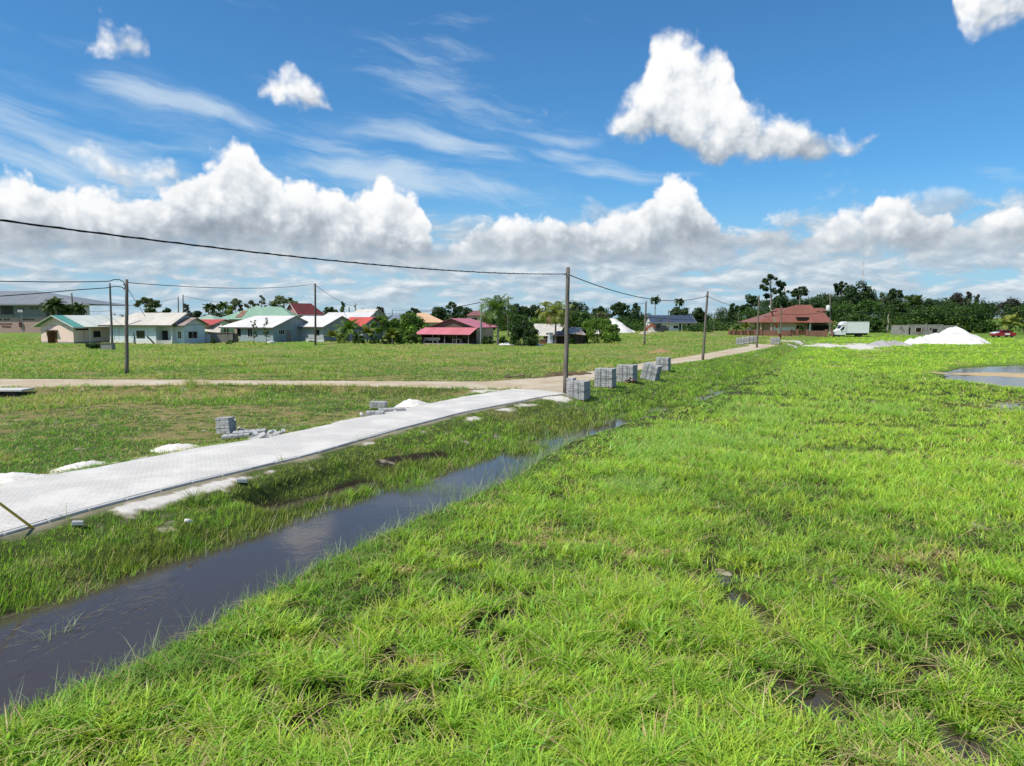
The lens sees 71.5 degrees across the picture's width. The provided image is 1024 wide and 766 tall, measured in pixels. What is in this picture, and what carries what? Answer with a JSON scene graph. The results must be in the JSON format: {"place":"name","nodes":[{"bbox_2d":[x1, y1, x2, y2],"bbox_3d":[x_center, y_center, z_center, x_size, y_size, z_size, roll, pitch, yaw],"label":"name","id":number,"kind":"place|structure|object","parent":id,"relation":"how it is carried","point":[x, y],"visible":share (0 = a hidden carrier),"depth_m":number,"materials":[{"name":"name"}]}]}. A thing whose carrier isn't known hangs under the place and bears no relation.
{"place":"outdoors","nodes":[
{"label":"outdoors","id":0,"kind":"place"},
{"bbox_2d":[0,389,565,532],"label":"paved road","id":1,"kind":"structure","parent":0,"point":[34,500],"depth_m":21.53,"materials":[{"name":"concrete"}]},
{"bbox_2d":[0,340,787,388],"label":"dirt road","id":2,"kind":"structure","parent":0,"point":[541,382],"depth_m":49.61,"materials":[{"name":"beige soil"}]},
{"bbox_2d":[0,318,1023,765],"bbox_3d":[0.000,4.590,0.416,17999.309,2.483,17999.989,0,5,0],"label":"ground","id":3,"kind":"structure","parent":0,"point":[162,500],"depth_m":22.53,"materials":[{"name":"green plant"}]},
{"bbox_2d":[0,388,33,396],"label":"culvert","id":4,"kind":"object","parent":3,"relation":"on","point":[11,392],"visible":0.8,"depth_m":44.12,"materials":[{"name":"concrete"}]},
{"bbox_2d":[0,502,34,528],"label":"guy wire guard","id":5,"kind":"object","parent":3,"relation":"on","point":[16,516],"visible":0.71,"depth_m":15.04,"materials":[{"name":"yellow plastic"}]},
{"bbox_2d":[0,472,44,483],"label":"sand heap","id":6,"kind":"object","parent":3,"relation":"on","point":[10,477],"visible":0.5,"depth_m":19.84,"materials":[{"name":"white sand"}]},
{"bbox_2d":[42,296,68,314],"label":"palm tree","id":7,"kind":"object","parent":3,"relation":"on","point":[53,303],"visible":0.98,"depth_m":156.47,"materials":[{"name":"green plant"}]},
{"bbox_2d":[0,291,124,332],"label":"public building","id":8,"kind":"structure","parent":3,"relation":"on","point":[32,313],"depth_m":192.88,"materials":[{"name":"white paint"}]},
{"bbox_2d":[32,315,121,343],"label":"house","id":9,"kind":"structure","parent":3,"relation":"on","point":[74,329],"depth_m":125.97,"materials":[{"name":"paint"}]},
{"bbox_2d":[47,331,57,342],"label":"door","id":10,"kind":"structure","parent":9,"relation":"in","point":[51,335],"depth_m":125.71,"materials":[{"name":"wood"}]},
{"bbox_2d":[49,460,104,472],"bbox_3d":[-14.118,2.744,23.338,2.067,0.353,2.551,0,5,0],"label":"sand heap","id":11,"kind":"object","parent":3,"relation":"on","point":[78,465],"visible":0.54,"depth_m":23.06,"materials":[{"name":"white sand"}]},
{"bbox_2d":[68,302,87,314],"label":"palm tree","id":12,"kind":"object","parent":3,"relation":"on","point":[76,307],"visible":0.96,"depth_m":158.51,"materials":[{"name":"green plant"}]},
{"bbox_2d":[108,283,113,342],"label":"utility pole","id":13,"kind":"object","parent":3,"relation":"on","point":[111,320],"visible":0.91,"depth_m":122.11,"materials":[{"name":"wood"}]},
{"bbox_2d":[123,279,128,373],"bbox_3d":[-31.501,-4.272,58.093,0.683,8.330,0.333,0,5,0],"label":"utility pole","id":14,"kind":"object","parent":3,"relation":"on","point":[126,332],"visible":0.94,"depth_m":58.00,"materials":[{"name":"grey wood"}]},
{"bbox_2d":[0,279,125,288],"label":"power cable","id":15,"kind":"object","parent":14,"relation":"attached to","point":[66,281],"visible":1,"depth_m":54.78,"materials":[{"name":"black rubber"}]},
{"bbox_2d":[133,296,161,312],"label":"tree","id":16,"kind":"object","parent":3,"relation":"on","point":[147,301],"visible":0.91,"depth_m":197.87,"materials":[{"name":"green plant"}]},
{"bbox_2d":[98,313,210,343],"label":"blue house","id":17,"kind":"structure","parent":3,"relation":"on","point":[163,328],"depth_m":124.30,"materials":[{"name":"paint"}]},
{"bbox_2d":[150,443,197,452],"bbox_3d":[-12.648,2.433,26.704,2.160,0.343,2.037,0,5,0],"label":"sand heap","id":18,"kind":"object","parent":3,"relation":"on","point":[173,446],"visible":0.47,"depth_m":26.43,"materials":[{"name":"white sand"}]},
{"bbox_2d":[201,319,234,332],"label":"green house","id":19,"kind":"structure","parent":3,"relation":"on","point":[215,324],"depth_m":140.64,"materials":[{"name":"green paint"}]},
{"bbox_2d":[205,332,237,342],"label":"yard fence","id":20,"kind":"object","parent":3,"relation":"on","point":[220,337],"visible":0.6,"depth_m":128.65,"materials":[{"name":"grey concrete"}]},
{"bbox_2d":[215,416,234,433],"bbox_3d":[-11.727,1.723,29.100,0.637,0.647,0.427,-2,5,14],"label":"paver stack","id":21,"kind":"object","parent":3,"relation":"on","point":[225,425],"visible":0.99,"depth_m":28.93,"materials":[{"name":"concrete"}]},
{"bbox_2d":[224,298,242,313],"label":"tree","id":22,"kind":"object","parent":3,"relation":"on","point":[238,302],"visible":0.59,"depth_m":213.77,"materials":[{"name":"green plant"}]},
{"bbox_2d":[221,433,249,438],"bbox_3d":[-10.931,2.073,28.174,1.057,0.093,0.631,-5,6,-12],"label":"paver stack","id":23,"kind":"object","parent":3,"relation":"on","point":[225,436],"visible":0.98,"depth_m":27.94,"materials":[{"name":"concrete"}]},
{"bbox_2d":[232,428,265,435],"bbox_3d":[-10.566,1.996,28.626,1.265,0.163,0.632,-4,6,-16],"label":"paver stack","id":24,"kind":"object","parent":3,"relation":"on","point":[250,431],"visible":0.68,"depth_m":28.48,"materials":[{"name":"concrete"}]},
{"bbox_2d":[221,307,300,332],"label":"mint roof house","id":25,"kind":"structure","parent":3,"relation":"on","point":[257,311],"depth_m":180.07,"materials":[{"name":"beige paint"}]},
{"bbox_2d":[218,316,307,341],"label":"grey house","id":26,"kind":"structure","parent":3,"relation":"on","point":[282,328],"depth_m":134.33,"materials":[{"name":"blue paint"}]},
{"bbox_2d":[0,399,528,536],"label":"kerb","id":27,"kind":"structure","parent":3,"relation":"on","point":[56,518],"depth_m":19.93,"materials":[{"name":"concrete"}]},
{"bbox_2d":[268,295,297,307],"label":"tree","id":28,"kind":"object","parent":3,"relation":"on","point":[279,300],"visible":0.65,"depth_m":211.53,"materials":[{"name":"green plant"}]},
{"bbox_2d":[286,303,324,316],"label":"red gable house","id":29,"kind":"structure","parent":3,"relation":"on","point":[302,309],"depth_m":188.49,"materials":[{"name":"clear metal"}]},
{"bbox_2d":[314,283,316,344],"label":"utility pole","id":30,"kind":"object","parent":3,"relation":"on","point":[315,342],"visible":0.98,"depth_m":113.30,"materials":[{"name":"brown wood"}]},
{"bbox_2d":[297,316,360,341],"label":"grey house","id":31,"kind":"structure","parent":3,"relation":"on","point":[324,324],"depth_m":135.97,"materials":[{"name":"paint"}]},
{"bbox_2d":[334,319,363,342],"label":"coconut palm","id":32,"kind":"object","parent":3,"relation":"on","point":[349,326],"visible":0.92,"depth_m":128.10,"materials":[{"name":"green plant"}]},
{"bbox_2d":[324,312,377,318],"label":"long house","id":33,"kind":"structure","parent":3,"relation":"on","point":[347,315],"depth_m":153.48,"materials":[{"name":"white paint"}]},
{"bbox_2d":[349,317,382,339],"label":"red roof house","id":34,"kind":"structure","parent":3,"relation":"on","point":[367,321],"depth_m":147.42,"materials":[{"name":"grey paint"}]},
{"bbox_2d":[358,324,375,341],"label":"young palm","id":35,"kind":"object","parent":3,"relation":"on","point":[365,328],"visible":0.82,"depth_m":130.12,"materials":[{"name":"green plant"}]},
{"bbox_2d":[355,309,388,335],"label":"white gable house","id":36,"kind":"structure","parent":3,"relation":"on","point":[378,312],"depth_m":175.96,"materials":[{"name":"grey paint"}]},
{"bbox_2d":[369,401,386,407],"bbox_3d":[-7.076,1.128,37.647,0.841,0.305,0.528,1,5,6],"label":"paver stack","id":37,"kind":"object","parent":3,"relation":"on","point":[377,404],"visible":1,"depth_m":37.41,"materials":[{"name":"concrete"}]},
{"bbox_2d":[370,315,390,343],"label":"tree","id":38,"kind":"object","parent":3,"relation":"on","point":[385,326],"visible":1,"depth_m":119.62,"materials":[{"name":"green plant"}]},
{"bbox_2d":[0,339,805,618],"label":"bank grass","id":39,"kind":"structure","parent":3,"relation":"on","point":[670,402],"depth_m":22.41,"materials":[{"name":"green plant"}]},
{"bbox_2d":[385,312,430,338],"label":"shrub","id":40,"kind":"object","parent":3,"relation":"on","point":[412,322],"visible":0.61,"depth_m":147.50,"materials":[{"name":"green plant"}]},
{"bbox_2d":[395,399,428,406],"bbox_3d":[-5.394,1.233,37.215,2.619,0.821,2.496,0,5,0],"label":"sand heap","id":41,"kind":"object","parent":3,"relation":"on","point":[409,403],"visible":0.43,"depth_m":36.67,"materials":[{"name":"white sand"}]},
{"bbox_2d":[417,313,442,331],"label":"peach roof house","id":42,"kind":"structure","parent":3,"relation":"on","point":[431,320],"depth_m":192.00,"materials":[{"name":"beige paint"}]},
{"bbox_2d":[432,307,446,320],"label":"tree","id":43,"kind":"object","parent":3,"relation":"on","point":[437,313],"visible":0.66,"depth_m":247.43,"materials":[{"name":"green plant"}]},
{"bbox_2d":[442,301,459,319],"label":"tree","id":44,"kind":"object","parent":3,"relation":"on","point":[454,312],"visible":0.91,"depth_m":243.25,"materials":[{"name":"green plant"}]},
{"bbox_2d":[416,318,496,343],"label":"pink roof house","id":45,"kind":"structure","parent":3,"relation":"on","point":[463,330],"depth_m":123.83,"materials":[{"name":"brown wood"}]},
{"bbox_2d":[478,294,517,344],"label":"coconut palm","id":46,"kind":"object","parent":3,"relation":"on","point":[497,307],"visible":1,"depth_m":116.47,"materials":[{"name":"green plant"}]},
{"bbox_2d":[0,570,1023,765],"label":"field grass","id":47,"kind":"structure","parent":3,"relation":"on","point":[750,731],"depth_m":9.67,"materials":[{"name":"green plant"}]},
{"bbox_2d":[504,312,529,330],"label":"tree","id":48,"kind":"object","parent":3,"relation":"on","point":[516,319],"visible":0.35,"depth_m":162.96,"materials":[{"name":"green plant"}]},
{"bbox_2d":[507,303,530,319],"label":"tree","id":49,"kind":"object","parent":3,"relation":"on","point":[524,311],"visible":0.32,"depth_m":238.29,"materials":[{"name":"green plant"}]},
{"bbox_2d":[509,319,539,345],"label":"tree","id":50,"kind":"object","parent":3,"relation":"on","point":[524,331],"visible":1,"depth_m":114.13,"materials":[{"name":"green plant"}]},
{"bbox_2d":[529,304,542,320],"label":"tree","id":51,"kind":"object","parent":3,"relation":"on","point":[533,313],"visible":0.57,"depth_m":241.85,"materials":[{"name":"green plant"}]},
{"bbox_2d":[534,324,563,342],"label":"shed","id":52,"kind":"structure","parent":3,"relation":"on","point":[544,330],"depth_m":131.12,"materials":[{"name":"white wood"}]},
{"bbox_2d":[536,300,574,343],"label":"tree","id":53,"kind":"object","parent":3,"relation":"on","point":[553,315],"visible":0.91,"depth_m":122.25,"materials":[{"name":"green plant"}]},
{"bbox_2d":[563,267,569,392],"bbox_3d":[3.242,-2.824,42.501,0.380,8.118,0.326,0,5,0],"label":"utility pole","id":54,"kind":"object","parent":3,"relation":"on","point":[566,344],"visible":0.93,"depth_m":42.37,"materials":[{"name":"grey wood"}]},
{"bbox_2d":[0,219,562,274],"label":"power cable","id":55,"kind":"object","parent":54,"relation":"attached to","point":[31,224],"visible":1,"depth_m":19.73,"materials":[{"name":"black rubber"}]},
{"bbox_2d":[542,371,591,376],"bbox_3d":[4.419,-0.693,56.494,4.910,0.541,4.021,0,5,0],"label":"soil heap","id":56,"kind":"object","parent":3,"relation":"on","point":[571,373],"visible":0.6,"depth_m":55.92,"materials":[{"name":"brown soil"}]},
{"bbox_2d":[112,292,1022,329],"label":"wood","id":57,"kind":"object","parent":3,"relation":"on","point":[766,303],"visible":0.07,"depth_m":309.86,"materials":[{"name":"green plant"}]},
{"bbox_2d":[553,327,587,343],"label":"shed","id":58,"kind":"structure","parent":3,"relation":"on","point":[578,334],"depth_m":123.78,"materials":[{"name":"grey wood"}]},
{"bbox_2d":[563,300,589,315],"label":"tree","id":59,"kind":"object","parent":3,"relation":"on","point":[577,304],"visible":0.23,"depth_m":227.18,"materials":[{"name":"green plant"}]},
{"bbox_2d":[567,380,590,401],"bbox_3d":[3.887,0.441,41.328,1.091,1.187,1.092,3,6,27],"label":"paver pallet","id":60,"kind":"object","parent":3,"relation":"on","point":[580,389],"visible":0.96,"depth_m":40.90,"materials":[{"name":"concrete"}]},
{"bbox_2d":[569,310,597,327],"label":"tree","id":61,"kind":"object","parent":3,"relation":"on","point":[579,319],"visible":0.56,"depth_m":162.32,"materials":[{"name":"green plant"}]},
{"bbox_2d":[580,318,619,342],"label":"tree","id":62,"kind":"object","parent":3,"relation":"on","point":[601,323],"visible":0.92,"depth_m":126.42,"materials":[{"name":"green plant"}]},
{"bbox_2d":[594,367,616,388],"bbox_3d":[6.068,-0.317,46.147,1.222,1.330,1.223,2,6,23],"label":"paver pallet","id":63,"kind":"object","parent":3,"relation":"on","point":[604,377],"visible":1,"depth_m":45.66,"materials":[{"name":"concrete"}]},
{"bbox_2d":[605,324,621,341],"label":"shrub","id":64,"kind":"object","parent":3,"relation":"on","point":[616,330],"visible":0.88,"depth_m":125.16,"materials":[{"name":"green plant"}]},
{"bbox_2d":[593,318,634,333],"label":"sand heap","id":65,"kind":"object","parent":3,"relation":"on","point":[623,327],"visible":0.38,"depth_m":206.09,"materials":[{"name":"white sand"}]},
{"bbox_2d":[608,302,630,318],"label":"tree","id":66,"kind":"object","parent":3,"relation":"on","point":[616,309],"visible":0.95,"depth_m":282.38,"materials":[{"name":"green plant"}]},
{"bbox_2d":[617,364,637,383],"bbox_3d":[8.217,-0.658,50.701,1.233,1.341,1.234,3,6,27],"label":"paver pallet","id":67,"kind":"object","parent":3,"relation":"on","point":[626,372],"visible":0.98,"depth_m":50.24,"materials":[{"name":"concrete"}]},
{"bbox_2d":[630,303,640,323],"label":"tree","id":68,"kind":"object","parent":3,"relation":"on","point":[634,313],"visible":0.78,"depth_m":272.95,"materials":[{"name":"green plant"}]},
{"bbox_2d":[640,362,662,381],"bbox_3d":[10.592,-0.804,54.103,1.222,1.330,1.223,18,13,27],"label":"paver pallet","id":69,"kind":"object","parent":3,"relation":"on","point":[651,371],"visible":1,"depth_m":53.64,"materials":[{"name":"concrete"}]},
{"bbox_2d":[656,357,670,371],"bbox_3d":[13.088,-1.616,61.539,1.146,1.246,1.147,2,6,25],"label":"paver pallet","id":70,"kind":"object","parent":3,"relation":"on","point":[665,362],"visible":0.82,"depth_m":61.03,"materials":[{"name":"concrete"}]},
{"bbox_2d":[643,315,696,330],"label":"navy roof house","id":71,"kind":"structure","parent":3,"relation":"on","point":[675,325],"depth_m":245.97,"materials":[{"name":"white paint"}]},
{"bbox_2d":[669,306,689,314],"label":"tree","id":72,"kind":"object","parent":3,"relation":"on","point":[676,310],"visible":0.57,"depth_m":287.09,"materials":[{"name":"green plant"}]},
{"bbox_2d":[689,307,709,323],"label":"tree","id":73,"kind":"object","parent":3,"relation":"on","point":[699,315],"visible":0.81,"depth_m":282.27,"materials":[{"name":"green plant"}]},
{"bbox_2d":[701,291,708,359],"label":"utility pole","id":74,"kind":"object","parent":3,"relation":"on","point":[704,333],"visible":0.93,"depth_m":76.14,"materials":[{"name":"grey wood"}]},
{"bbox_2d":[724,303,739,325],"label":"tree","id":75,"kind":"object","parent":3,"relation":"on","point":[731,309],"visible":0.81,"depth_m":263.24,"materials":[{"name":"green plant"}]},
{"bbox_2d":[448,298,1023,333],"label":"undergrowth","id":76,"kind":"object","parent":3,"relation":"on","point":[938,314],"visible":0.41,"depth_m":227.88,"materials":[{"name":"green plant"}]},
{"bbox_2d":[734,294,760,321],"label":"tree","id":77,"kind":"object","parent":3,"relation":"on","point":[752,300],"visible":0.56,"depth_m":259.44,"materials":[{"name":"green plant"}]},
{"bbox_2d":[759,274,785,308],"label":"tree","id":78,"kind":"object","parent":3,"relation":"on","point":[770,277],"visible":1,"depth_m":272.81,"materials":[{"name":"green plant"}]},
{"bbox_2d":[728,329,833,336],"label":"garden wall","id":79,"kind":"structure","parent":3,"relation":"on","point":[790,332],"depth_m":161.63,"materials":[{"name":"red brick"}]},
{"bbox_2d":[769,294,795,311],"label":"tree","id":80,"kind":"object","parent":3,"relation":"on","point":[784,301],"visible":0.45,"depth_m":259.15,"materials":[{"name":"green plant"}]},
{"bbox_2d":[739,305,832,332],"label":"tiled villa","id":81,"kind":"object","parent":3,"relation":"on","point":[812,321],"visible":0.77,"depth_m":177.02,"materials":[{"name":"red tile"}]},
{"bbox_2d":[790,286,808,304],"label":"tree","id":82,"kind":"object","parent":3,"relation":"on","point":[803,291],"visible":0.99,"depth_m":267.57,"materials":[{"name":"green plant"}]},
{"bbox_2d":[825,294,833,335],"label":"utility pole","id":83,"kind":"object","parent":3,"relation":"on","point":[828,308],"visible":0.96,"depth_m":165.66,"materials":[{"name":"grey wood"}]},
{"bbox_2d":[831,310,1023,314],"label":"power cable","id":84,"kind":"object","parent":83,"relation":"attached to","point":[923,314],"visible":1,"depth_m":176.20,"materials":[{"name":"black rubber"}]},
{"bbox_2d":[833,281,849,295],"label":"tree","id":85,"kind":"object","parent":3,"relation":"on","point":[839,288],"visible":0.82,"depth_m":259.82,"materials":[{"name":"green plant"}]},
{"bbox_2d":[836,291,858,316],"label":"tree","id":86,"kind":"object","parent":3,"relation":"on","point":[848,297],"visible":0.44,"depth_m":247.26,"materials":[{"name":"green plant"}]},
{"bbox_2d":[829,322,869,336],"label":"box van","id":87,"kind":"object","parent":3,"relation":"on","point":[856,329],"visible":0.99,"depth_m":161.72,"materials":[{"name":"white paint"}]},
{"bbox_2d":[840,279,878,315],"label":"tree","id":88,"kind":"object","parent":3,"relation":"on","point":[865,293],"visible":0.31,"depth_m":251.20,"materials":[{"name":"green plant"}]},
{"bbox_2d":[838,310,881,328],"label":"tree","id":89,"kind":"object","parent":3,"relation":"on","point":[857,317],"visible":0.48,"depth_m":222.02,"materials":[{"name":"green plant"}]},
{"bbox_2d":[869,317,889,332],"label":"shrub","id":90,"kind":"object","parent":3,"relation":"on","point":[875,328],"visible":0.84,"depth_m":219.81,"materials":[{"name":"green plant"}]},
{"bbox_2d":[867,340,912,345],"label":"gravel heap","id":91,"kind":"object","parent":3,"relation":"on","point":[887,343],"visible":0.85,"depth_m":119.54,"materials":[{"name":"white gravel"}]},
{"bbox_2d":[887,288,904,319],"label":"tree","id":92,"kind":"object","parent":3,"relation":"on","point":[892,294],"visible":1,"depth_m":263.06,"materials":[{"name":"green plant"}]},
{"bbox_2d":[891,299,906,313],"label":"tree","id":93,"kind":"object","parent":3,"relation":"on","point":[897,304],"visible":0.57,"depth_m":259.79,"materials":[{"name":"green plant"}]},
{"bbox_2d":[900,294,927,308],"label":"palm tree","id":94,"kind":"object","parent":3,"relation":"on","point":[915,300],"visible":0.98,"depth_m":247.91,"materials":[{"name":"green plant"}]},
{"bbox_2d":[891,324,957,334],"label":"unfinished house","id":95,"kind":"structure","parent":3,"relation":"on","point":[918,329],"depth_m":189.21,"materials":[{"name":"concrete"}]},
{"bbox_2d":[904,327,989,344],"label":"sand heap","id":96,"kind":"object","parent":3,"relation":"on","point":[953,335],"visible":0.83,"depth_m":125.63,"materials":[{"name":"white sand"}]},
{"bbox_2d":[939,299,968,325],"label":"tree","id":97,"kind":"object","parent":3,"relation":"on","point":[954,304],"visible":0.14,"depth_m":236.63,"materials":[{"name":"green plant"}]},
{"bbox_2d":[949,292,966,305],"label":"tree","id":98,"kind":"object","parent":3,"relation":"on","point":[959,298],"visible":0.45,"depth_m":258.58,"materials":[{"name":"green plant"}]},
{"bbox_2d":[957,316,998,332],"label":"shrub","id":99,"kind":"object","parent":3,"relation":"on","point":[982,330],"visible":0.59,"depth_m":218.76,"materials":[{"name":"green plant"}]},
{"bbox_2d":[989,330,1015,336],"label":"red car","id":100,"kind":"object","parent":3,"relation":"on","point":[999,333],"visible":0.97,"depth_m":169.37,"materials":[{"name":"paint"}]},
{"bbox_2d":[993,314,1023,329],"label":"palm tree","id":101,"kind":"object","parent":3,"relation":"on","point":[1008,320],"visible":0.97,"depth_m":194.58,"materials":[{"name":"green plant"}]},
{"bbox_2d":[997,297,1021,329],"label":"tree","id":102,"kind":"object","parent":3,"relation":"on","point":[1012,300],"visible":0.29,"depth_m":252.69,"materials":[{"name":"green plant"}]},
{"bbox_2d":[0,360,1023,765],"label":"water","id":103,"kind":"structure","parent":0,"point":[208,578],"depth_m":13.53,"materials":[{"name":"grey liquid"}]},
{"bbox_2d":[0,574,182,678],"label":"floating stems","id":104,"kind":"object","parent":103,"relation":"on","point":[79,623],"visible":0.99,"depth_m":12.43,"materials":[{"name":"green plant"}]},
{"bbox_2d":[0,386,652,716],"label":"reed stalks","id":105,"kind":"object","parent":103,"relation":"in","point":[493,479],"visible":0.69,"depth_m":17.39,"materials":[{"name":"green plant"}]},
{"bbox_2d":[0,0,1023,317],"label":"sky","id":106,"kind":"structure","parent":0,"point":[668,149],"materials":[{"name":"blue"}]},
{"bbox_2d":[222,334,1023,659],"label":"field grass","id":107,"kind":"structure","parent":0,"point":[640,514],"depth_m":18.99,"materials":[{"name":"green plant"}]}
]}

